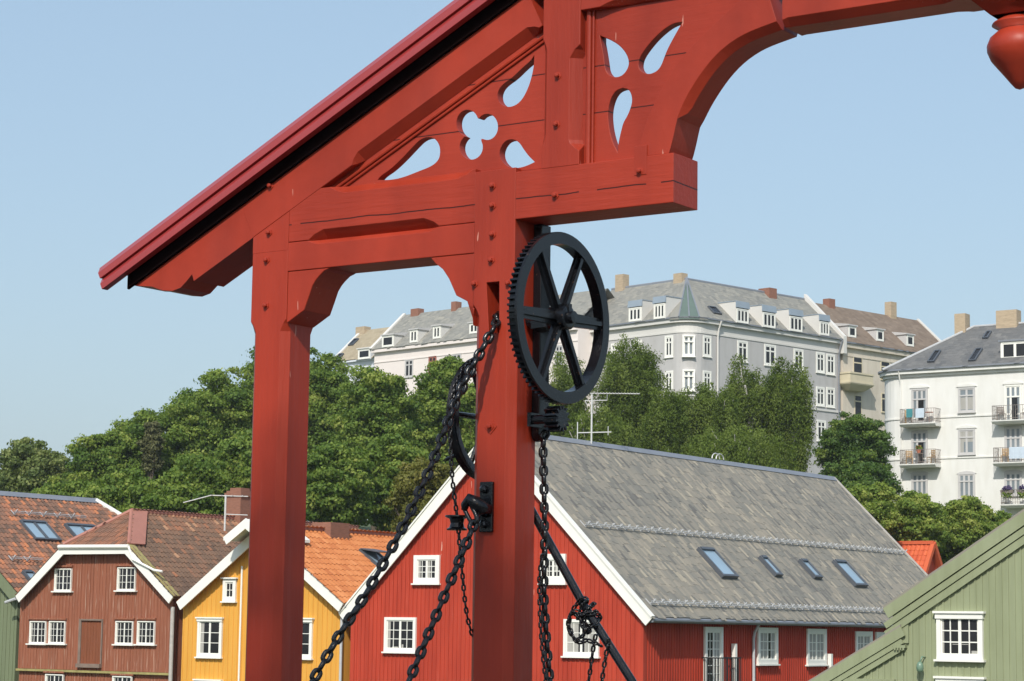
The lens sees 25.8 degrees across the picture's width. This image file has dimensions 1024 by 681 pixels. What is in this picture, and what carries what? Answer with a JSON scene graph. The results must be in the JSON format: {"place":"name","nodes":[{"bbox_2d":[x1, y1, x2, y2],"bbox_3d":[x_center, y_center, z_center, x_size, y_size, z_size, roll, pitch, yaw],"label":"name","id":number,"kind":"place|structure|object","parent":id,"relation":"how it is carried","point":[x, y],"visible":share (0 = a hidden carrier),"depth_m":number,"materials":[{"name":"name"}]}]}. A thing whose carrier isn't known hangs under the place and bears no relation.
{"place":"outdoors","nodes":[
{"label":"outdoors","id":0,"kind":"place"},
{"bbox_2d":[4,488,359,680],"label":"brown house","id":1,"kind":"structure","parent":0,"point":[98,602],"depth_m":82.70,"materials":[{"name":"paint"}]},
{"bbox_2d":[25,621,46,644],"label":"window","id":2,"kind":"structure","parent":1,"relation":"in","point":[37,629],"depth_m":83.90,"materials":[{"name":"white wood"}]},
{"bbox_2d":[45,621,66,644],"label":"window","id":3,"kind":"structure","parent":1,"relation":"in","point":[57,629],"depth_m":83.35,"materials":[{"name":"white wood"}]},
{"bbox_2d":[51,569,73,591],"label":"window","id":4,"kind":"structure","parent":1,"relation":"in","point":[62,577],"depth_m":83.47,"materials":[{"name":"white wood"}]},
{"bbox_2d":[112,621,134,645],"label":"window","id":5,"kind":"structure","parent":1,"relation":"in","point":[124,630],"depth_m":81.46,"materials":[{"name":"white wood"}]},
{"bbox_2d":[113,567,137,591],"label":"window","id":6,"kind":"structure","parent":1,"relation":"in","point":[126,576],"depth_m":81.70,"materials":[{"name":"white wood"}]},
{"bbox_2d":[133,621,156,645],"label":"window","id":7,"kind":"structure","parent":1,"relation":"in","point":[146,630],"depth_m":80.87,"materials":[{"name":"white wood"}]},
{"bbox_2d":[183,495,247,530],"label":"antenna","id":8,"kind":"object","parent":1,"relation":"on","point":[225,514],"visible":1,"depth_m":84.43,"materials":[{"name":"metal"}]},
{"bbox_2d":[335,326,388,519],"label":"tan roofed house","id":9,"kind":"structure","parent":0,"point":[354,350],"depth_m":201.97,"materials":[{"name":"stone"}]},
{"bbox_2d":[359,524,370,530],"bbox_3d":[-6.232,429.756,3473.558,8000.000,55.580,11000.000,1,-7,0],"label":"ground","id":10,"kind":"structure","parent":0,"point":[368,527],"depth_m":159.72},
{"bbox_2d":[0,436,72,492],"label":"broadleaf tree","id":11,"kind":"object","parent":10,"relation":"on","point":[28,465],"visible":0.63,"depth_m":148.51,"materials":[{"name":"green plant"}]},
{"bbox_2d":[0,491,120,680],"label":"green house","id":12,"kind":"structure","parent":10,"relation":"on","point":[36,530],"depth_m":89.42,"materials":[{"name":"paint"}]},
{"bbox_2d":[30,475,91,495],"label":"broadleaf tree","id":13,"kind":"object","parent":10,"relation":"on","point":[55,485],"visible":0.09,"depth_m":125.03,"materials":[{"name":"green plant"}]},
{"bbox_2d":[61,430,145,489],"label":"broadleaf tree","id":14,"kind":"object","parent":10,"relation":"on","point":[96,456],"visible":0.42,"depth_m":143.78,"materials":[{"name":"green plant"}]},
{"bbox_2d":[71,466,154,512],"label":"broadleaf tree","id":15,"kind":"object","parent":10,"relation":"on","point":[122,491],"visible":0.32,"depth_m":120.30,"materials":[{"name":"green plant"}]},
{"bbox_2d":[108,406,179,478],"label":"broadleaf tree","id":16,"kind":"object","parent":10,"relation":"on","point":[133,429],"visible":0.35,"depth_m":146.02,"materials":[{"name":"green plant"}]},
{"bbox_2d":[135,420,166,479],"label":"broadleaf tree","id":17,"kind":"object","parent":10,"relation":"on","point":[151,442],"visible":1,"depth_m":143.41,"materials":[{"name":"green plant"}]},
{"bbox_2d":[139,452,235,514],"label":"broadleaf tree","id":18,"kind":"object","parent":10,"relation":"on","point":[192,476],"visible":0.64,"depth_m":118.56,"materials":[{"name":"green plant"}]},
{"bbox_2d":[146,387,228,475],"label":"broadleaf tree","id":19,"kind":"object","parent":10,"relation":"on","point":[191,420],"visible":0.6,"depth_m":146.12,"materials":[{"name":"green plant"}]},
{"bbox_2d":[193,366,253,446],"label":"broadleaf tree","id":20,"kind":"object","parent":10,"relation":"on","point":[235,414],"visible":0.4,"depth_m":149.33,"materials":[{"name":"green plant"}]},
{"bbox_2d":[213,428,251,490],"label":"broadleaf tree","id":21,"kind":"object","parent":10,"relation":"on","point":[235,452],"visible":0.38,"depth_m":123.04,"materials":[{"name":"green plant"}]},
{"bbox_2d":[237,347,254,422],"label":"broadleaf tree","id":22,"kind":"object","parent":10,"relation":"on","point":[247,371],"visible":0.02,"depth_m":151.71,"materials":[{"name":"green plant"}]},
{"bbox_2d":[176,518,395,680],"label":"yellow house","id":23,"kind":"structure","parent":10,"relation":"on","point":[341,560],"depth_m":78.75,"materials":[{"name":"paint"}]},
{"bbox_2d":[194,617,223,658],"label":"window","id":24,"kind":"structure","parent":23,"relation":"in","point":[209,629],"depth_m":79.15,"materials":[{"name":"white wood"}]},
{"bbox_2d":[220,577,237,602],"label":"window","id":25,"kind":"structure","parent":23,"relation":"in","point":[229,593],"depth_m":78.88,"materials":[{"name":"white wood"}]},
{"bbox_2d":[302,618,314,659],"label":"window","id":26,"kind":"structure","parent":23,"relation":"in","point":[307,641],"depth_m":76.69,"materials":[{"name":"white wood"}]},
{"bbox_2d":[307,347,352,521],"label":"broadleaf tree","id":27,"kind":"object","parent":10,"relation":"on","point":[325,381],"visible":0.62,"depth_m":147.38,"materials":[{"name":"green plant"}]},
{"bbox_2d":[306,439,377,527],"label":"broadleaf tree","id":28,"kind":"object","parent":10,"relation":"on","point":[339,484],"visible":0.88,"depth_m":116.65,"materials":[{"name":"green plant"}]},
{"bbox_2d":[321,365,428,530],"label":"broadleaf tree","id":29,"kind":"object","parent":10,"relation":"on","point":[374,403],"visible":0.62,"depth_m":134.10,"materials":[{"name":"green plant"}]},
{"bbox_2d":[357,424,431,531],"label":"broadleaf tree","id":30,"kind":"object","parent":10,"relation":"on","point":[389,452],"visible":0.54,"depth_m":119.77,"materials":[{"name":"green plant"}]},
{"bbox_2d":[381,456,455,531],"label":"broadleaf tree","id":31,"kind":"object","parent":10,"relation":"on","point":[408,480],"visible":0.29,"depth_m":102.78,"materials":[{"name":"green plant"}]},
{"bbox_2d":[408,354,473,468],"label":"broadleaf tree","id":32,"kind":"object","parent":10,"relation":"on","point":[431,394],"visible":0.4,"depth_m":137.19,"materials":[{"name":"green plant"}]},
{"bbox_2d":[460,382,475,453],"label":"broadleaf tree","id":33,"kind":"object","parent":10,"relation":"on","point":[468,431],"visible":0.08,"depth_m":135.61,"materials":[{"name":"green plant"}]},
{"bbox_2d":[369,288,614,416],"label":"house","id":34,"kind":"structure","parent":10,"relation":"on","point":[415,341],"depth_m":193.24,"materials":[{"name":"white paint"}]},
{"bbox_2d":[405,359,413,377],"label":"window","id":35,"kind":"structure","parent":34,"relation":"in","point":[409,363],"depth_m":193.99,"materials":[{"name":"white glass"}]},
{"bbox_2d":[549,351,595,436],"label":"birch tree","id":36,"kind":"object","parent":10,"relation":"on","point":[565,382],"visible":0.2,"depth_m":149.86,"materials":[{"name":"green plant"}]},
{"bbox_2d":[564,405,641,447],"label":"birch tree","id":37,"kind":"object","parent":10,"relation":"on","point":[621,434],"visible":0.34,"depth_m":135.38,"materials":[{"name":"green plant"}]},
{"bbox_2d":[589,331,671,444],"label":"birch tree","id":38,"kind":"object","parent":10,"relation":"on","point":[638,372],"visible":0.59,"depth_m":145.44,"materials":[{"name":"green plant"}]},
{"bbox_2d":[338,435,927,680],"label":"red house","id":39,"kind":"structure","parent":10,"relation":"on","point":[681,567],"depth_m":75.17,"materials":[{"name":"paint"}]},
{"bbox_2d":[381,617,416,653],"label":"window","id":40,"kind":"structure","parent":39,"relation":"in","point":[400,633],"depth_m":74.53,"materials":[{"name":"white wood"}]},
{"bbox_2d":[411,555,440,584],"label":"window","id":41,"kind":"structure","parent":39,"relation":"in","point":[426,568],"depth_m":74.22,"materials":[{"name":"white wood"}]},
{"bbox_2d":[540,554,566,584],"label":"window","id":42,"kind":"structure","parent":39,"relation":"in","point":[554,575],"depth_m":71.42,"materials":[{"name":"white wood"}]},
{"bbox_2d":[561,619,600,657],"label":"window","id":43,"kind":"structure","parent":39,"relation":"in","point":[571,649],"depth_m":70.69,"materials":[{"name":"white wood"}]},
{"bbox_2d":[577,392,639,443],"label":"antenna","id":44,"kind":"object","parent":39,"relation":"on","point":[591,403],"visible":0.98,"depth_m":78.31,"materials":[{"name":"metal"}]},
{"bbox_2d":[703,627,722,680],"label":"balcony door","id":45,"kind":"structure","parent":39,"relation":"in","point":[712,636],"depth_m":72.93,"materials":[{"name":"white wood"}]},
{"bbox_2d":[756,627,780,665],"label":"window","id":46,"kind":"structure","parent":39,"relation":"in","point":[766,638],"depth_m":76.06,"materials":[{"name":"white wood"}]},
{"bbox_2d":[805,629,828,665],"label":"window","id":47,"kind":"structure","parent":39,"relation":"in","point":[816,639],"depth_m":79.17,"materials":[{"name":"white wood"}]},
{"bbox_2d":[855,631,872,651],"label":"window","id":48,"kind":"structure","parent":39,"relation":"in","point":[862,638],"depth_m":82.33,"materials":[{"name":"white wood"}]},
{"bbox_2d":[635,386,696,454],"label":"birch tree","id":49,"kind":"object","parent":10,"relation":"on","point":[664,417],"visible":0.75,"depth_m":140.50,"materials":[{"name":"green plant"}]},
{"bbox_2d":[648,380,722,444],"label":"birch tree","id":50,"kind":"object","parent":10,"relation":"on","point":[689,403],"visible":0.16,"depth_m":142.09,"materials":[{"name":"green plant"}]},
{"bbox_2d":[694,381,743,442],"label":"birch tree","id":51,"kind":"object","parent":10,"relation":"on","point":[726,417],"visible":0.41,"depth_m":141.80,"materials":[{"name":"green plant"}]},
{"bbox_2d":[682,423,797,469],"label":"birch tree","id":52,"kind":"object","parent":10,"relation":"on","point":[758,451],"visible":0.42,"depth_m":131.18,"materials":[{"name":"green plant"}]},
{"bbox_2d":[717,353,776,466],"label":"birch tree","id":53,"kind":"object","parent":10,"relation":"on","point":[751,396],"visible":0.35,"depth_m":145.03,"materials":[{"name":"green plant"}]},
{"bbox_2d":[761,355,817,472],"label":"birch tree","id":54,"kind":"object","parent":10,"relation":"on","point":[790,415],"visible":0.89,"depth_m":143.78,"materials":[{"name":"green plant"}]},
{"bbox_2d":[809,411,898,479],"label":"broadleaf tree","id":55,"kind":"object","parent":10,"relation":"on","point":[861,438],"visible":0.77,"depth_m":139.28,"materials":[{"name":"green plant"}]},
{"bbox_2d":[818,457,904,494],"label":"bush","id":56,"kind":"object","parent":10,"relation":"on","point":[853,471],"visible":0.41,"depth_m":135.02,"materials":[{"name":"green plant"}]},
{"bbox_2d":[845,481,900,534],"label":"bush","id":57,"kind":"object","parent":10,"relation":"on","point":[874,500],"visible":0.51,"depth_m":116.87,"materials":[{"name":"green plant"}]},
{"bbox_2d":[816,298,940,457],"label":"beige apartment house","id":58,"kind":"structure","parent":10,"relation":"on","point":[876,343],"depth_m":189.56,"materials":[{"name":"paint"}]},
{"bbox_2d":[853,357,861,372],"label":"window","id":59,"kind":"structure","parent":58,"relation":"in","point":[857,362],"depth_m":187.47,"materials":[{"name":"wood"}]},
{"bbox_2d":[854,395,861,415],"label":"window","id":60,"kind":"structure","parent":58,"relation":"in","point":[857,398],"depth_m":187.10,"materials":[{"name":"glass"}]},
{"bbox_2d":[808,509,1023,680],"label":"sage green house","id":61,"kind":"structure","parent":10,"relation":"on","point":[959,616],"depth_m":50.80,"materials":[{"name":"paint"}]},
{"bbox_2d":[932,611,985,661],"bbox_3d":[10.135,6.705,50.748,1.231,1.136,0.168,-4,-9,34],"label":"window","id":62,"kind":"structure","parent":61,"relation":"in","point":[959,634],"depth_m":50.74,"materials":[{"name":"white wood"}]},
{"bbox_2d":[933,676,986,680],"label":"window","id":63,"kind":"structure","parent":61,"relation":"in","point":[937,678],"depth_m":50.60,"materials":[{"name":"white wood"}]},
{"bbox_2d":[896,541,942,574],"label":"red roofed house","id":64,"kind":"structure","parent":10,"relation":"on","point":[925,556],"depth_m":117.58,"materials":[{"name":"tile"}]},
{"bbox_2d":[886,490,953,552],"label":"broadleaf tree","id":65,"kind":"object","parent":10,"relation":"on","point":[922,517],"visible":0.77,"depth_m":118.59,"materials":[{"name":"green plant"}]},
{"bbox_2d":[939,538,957,563],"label":"bush","id":66,"kind":"object","parent":10,"relation":"on","point":[945,557],"visible":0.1,"depth_m":121.43,"materials":[{"name":"green plant"}]},
{"bbox_2d":[878,309,1023,516],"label":"white apartment house","id":67,"kind":"structure","parent":10,"relation":"on","point":[964,381],"depth_m":148.30,"materials":[{"name":"paint"}]},
{"bbox_2d":[909,427,928,463],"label":"balcony door","id":68,"kind":"structure","parent":67,"relation":"in","point":[917,437],"depth_m":149.46,"materials":[{"name":"white glass"}]},
{"bbox_2d":[910,471,927,497],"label":"window","id":69,"kind":"structure","parent":67,"relation":"in","point":[919,479],"depth_m":149.17,"materials":[{"name":"white glass"}]},
{"bbox_2d":[910,385,928,421],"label":"balcony door","id":70,"kind":"structure","parent":67,"relation":"in","point":[919,397],"depth_m":149.83,"materials":[{"name":"white glass"}]},
{"bbox_2d":[957,471,974,498],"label":"window","id":71,"kind":"structure","parent":67,"relation":"in","point":[966,479],"depth_m":147.25,"materials":[{"name":"white glass"}]},
{"bbox_2d":[957,383,975,413],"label":"window","id":72,"kind":"structure","parent":67,"relation":"in","point":[966,396],"depth_m":147.94,"materials":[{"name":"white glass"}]},
{"bbox_2d":[956,425,976,455],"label":"window","id":73,"kind":"structure","parent":67,"relation":"in","point":[966,437],"depth_m":147.58,"materials":[{"name":"white glass"}]},
{"bbox_2d":[1003,470,1021,496],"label":"window","id":74,"kind":"structure","parent":67,"relation":"in","point":[1013,478],"depth_m":145.39,"materials":[{"name":"white glass"}]},
{"bbox_2d":[1002,381,1023,419],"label":"balcony door","id":75,"kind":"structure","parent":67,"relation":"in","point":[1012,393],"depth_m":146.03,"materials":[{"name":"white wood"}]},
{"bbox_2d":[1003,424,1022,461],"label":"balcony door","id":76,"kind":"structure","parent":67,"relation":"in","point":[1012,435],"depth_m":145.75,"materials":[{"name":"white glass"}]},
{"bbox_2d":[1009,447,1023,458],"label":"towel","id":77,"kind":"object","parent":67,"relation":"hanging from","point":[1016,452],"visible":1,"depth_m":144.47,"materials":[{"name":"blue fabric"}]},
{"bbox_2d":[940,495,997,554],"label":"broadleaf tree","id":78,"kind":"object","parent":10,"relation":"on","point":[968,523],"visible":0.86,"depth_m":120.71,"materials":[{"name":"green plant"}]},
{"bbox_2d":[987,509,1012,525],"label":"bush","id":79,"kind":"object","parent":10,"relation":"on","point":[999,518],"visible":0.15,"depth_m":123.24,"materials":[{"name":"green plant"}]},
{"bbox_2d":[0,0,1023,521],"label":"sky","id":80,"kind":"structure","parent":0,"point":[863,168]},
{"bbox_2d":[588,273,846,474],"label":"grey corner house","id":81,"kind":"structure","parent":0,"point":[693,331],"depth_m":179.10,"materials":[{"name":"paint"}]},
{"bbox_2d":[664,335,673,358],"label":"window","id":82,"kind":"structure","parent":81,"relation":"in","point":[668,352],"depth_m":174.91,"materials":[{"name":"white wood"}]},
{"bbox_2d":[682,335,695,357],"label":"window","id":83,"kind":"structure","parent":81,"relation":"in","point":[688,341],"depth_m":173.97,"materials":[{"name":"white wood"}]},
{"bbox_2d":[682,369,695,391],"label":"window","id":84,"kind":"structure","parent":81,"relation":"in","point":[688,375],"depth_m":173.63,"materials":[{"name":"white wood"}]},
{"bbox_2d":[702,335,711,357],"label":"window","id":85,"kind":"structure","parent":81,"relation":"in","point":[707,340],"depth_m":174.78,"materials":[{"name":"white wood"}]},
{"bbox_2d":[737,340,747,362],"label":"window","id":86,"kind":"structure","parent":81,"relation":"in","point":[742,346],"depth_m":177.66,"materials":[{"name":"white wood"}]},
{"bbox_2d":[764,344,775,365],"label":"window","id":87,"kind":"structure","parent":81,"relation":"in","point":[769,350],"depth_m":179.80,"materials":[{"name":"white wood"}]},
{"bbox_2d":[794,348,803,369],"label":"window","id":88,"kind":"structure","parent":81,"relation":"in","point":[797,352],"depth_m":182.32,"materials":[{"name":"white wood"}]},
{"bbox_2d":[816,386,824,406],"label":"window","id":89,"kind":"structure","parent":81,"relation":"in","point":[820,391],"depth_m":183.80,"materials":[{"name":"white wood"}]},
{"bbox_2d":[816,352,825,373],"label":"window","id":90,"kind":"structure","parent":81,"relation":"in","point":[820,357],"depth_m":184.16,"materials":[{"name":"white wood"}]},
{"bbox_2d":[826,354,835,375],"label":"window","id":91,"kind":"structure","parent":81,"relation":"in","point":[830,358],"depth_m":185.01,"materials":[{"name":"white wood"}]},
{"bbox_2d":[826,387,835,408],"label":"window","id":92,"kind":"structure","parent":81,"relation":"in","point":[830,392],"depth_m":184.65,"materials":[{"name":"white wood"}]},
{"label":"bridge deck","id":93,"kind":"structure","parent":0,"visible":0},
{"bbox_2d":[98,0,1023,680],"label":"bridge gate","id":94,"kind":"structure","parent":93,"relation":"on","point":[308,212],"depth_m":16.53,"materials":[{"name":"paint"}]},
{"bbox_2d":[309,311,500,680],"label":"heavy chain","id":95,"kind":"object","parent":94,"relation":"hanging from","point":[357,607],"visible":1,"depth_m":15.44,"materials":[{"name":"black metal"}]},
{"bbox_2d":[445,358,475,478],"bbox_3d":[-0.096,0.571,16.550,0.428,0.930,0.933,-5,-10,40],"label":"hand wheel","id":96,"kind":"object","parent":94,"relation":"attached to","point":[464,460],"visible":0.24,"depth_m":16.33,"materials":[{"name":"black metal"}]},
{"bbox_2d":[448,357,473,636],"bbox_3d":[-0.224,1.256,16.320,0.229,2.377,0.567,-4,-9,34],"label":"light chain","id":97,"kind":"object","parent":96,"relation":"hanging from","point":[459,375],"visible":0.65,"depth_m":16.16,"materials":[{"name":"black metal"}]},
{"bbox_2d":[445,515,466,530],"bbox_3d":[-0.397,1.315,16.149,0.176,0.107,0.176,-4,-9,34],"label":"spool","id":98,"kind":"object","parent":97,"relation":"hanging from","point":[456,522],"visible":0.98,"depth_m":16.10,"materials":[{"name":"black metal"}]},
{"bbox_2d":[461,482,493,531],"bbox_3d":[-0.241,1.187,16.031,0.152,0.360,0.229,-20,-22,70],"label":"hook plate","id":99,"kind":"object","parent":94,"relation":"attached to","point":[482,507],"visible":1,"depth_m":16.02,"materials":[{"name":"black metal"}]},
{"bbox_2d":[406,519,478,680],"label":"heavy chain","id":100,"kind":"object","parent":99,"relation":"hanging from","point":[445,600],"visible":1,"depth_m":15.63,"materials":[{"name":"black metal"}]},
{"bbox_2d":[525,224,550,441],"bbox_3d":[0.270,-0.068,16.255,0.296,1.595,0.255,-4,-9,34],"label":"bearing bracket","id":101,"kind":"object","parent":94,"relation":"attached to","point":[535,418],"visible":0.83,"depth_m":16.30,"materials":[{"name":"black metal"}]},
{"bbox_2d":[538,429,553,680],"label":"heavy chain","id":102,"kind":"object","parent":101,"relation":"hanging from","point":[542,448],"visible":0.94,"depth_m":16.03,"materials":[{"name":"black metal"}]},
{"bbox_2d":[542,405,569,431],"bbox_3d":[0.314,0.560,16.032,0.120,0.188,0.186,-4,-9,34],"label":"pinion","id":103,"kind":"object","parent":101,"relation":"attached to","point":[556,419],"visible":1,"depth_m":15.98,"materials":[{"name":"black metal"}]},
{"bbox_2d":[507,232,608,404],"bbox_3d":[0.369,-0.163,16.131,0.197,1.244,1.244,-4,-9,34],"label":"gear wheel","id":104,"kind":"object","parent":101,"relation":"attached to","point":[560,317],"visible":1,"depth_m":16.06,"materials":[{"name":"black metal"}]},
{"bbox_2d":[534,507,636,680],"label":"iron bar","id":105,"kind":"object","parent":94,"relation":"attached to","point":[617,658],"visible":0.73,"depth_m":16.02,"materials":[{"name":"black paint"}]},
{"bbox_2d":[537,553,547,680],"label":"light chain","id":106,"kind":"object","parent":105,"relation":"hanging from","point":[541,622],"visible":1,"depth_m":15.75,"materials":[{"name":"black metal"}]},
{"bbox_2d":[566,596,602,647],"bbox_3d":[0.548,2.003,15.958,0.310,0.363,0.205,-4,-9,34],"label":"chain bundle","id":107,"kind":"object","parent":105,"relation":"attached to","point":[580,616],"visible":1,"depth_m":15.93,"materials":[{"name":"black metal"}]},
{"bbox_2d":[586,634,597,680],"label":"light chain","id":108,"kind":"object","parent":107,"relation":"hanging from","point":[589,672],"visible":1,"depth_m":15.85,"materials":[{"name":"black metal"}]},
{"bbox_2d":[600,637,610,680],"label":"light chain","id":109,"kind":"object","parent":107,"relation":"hanging from","point":[605,657],"visible":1,"depth_m":15.81,"materials":[{"name":"black metal"}]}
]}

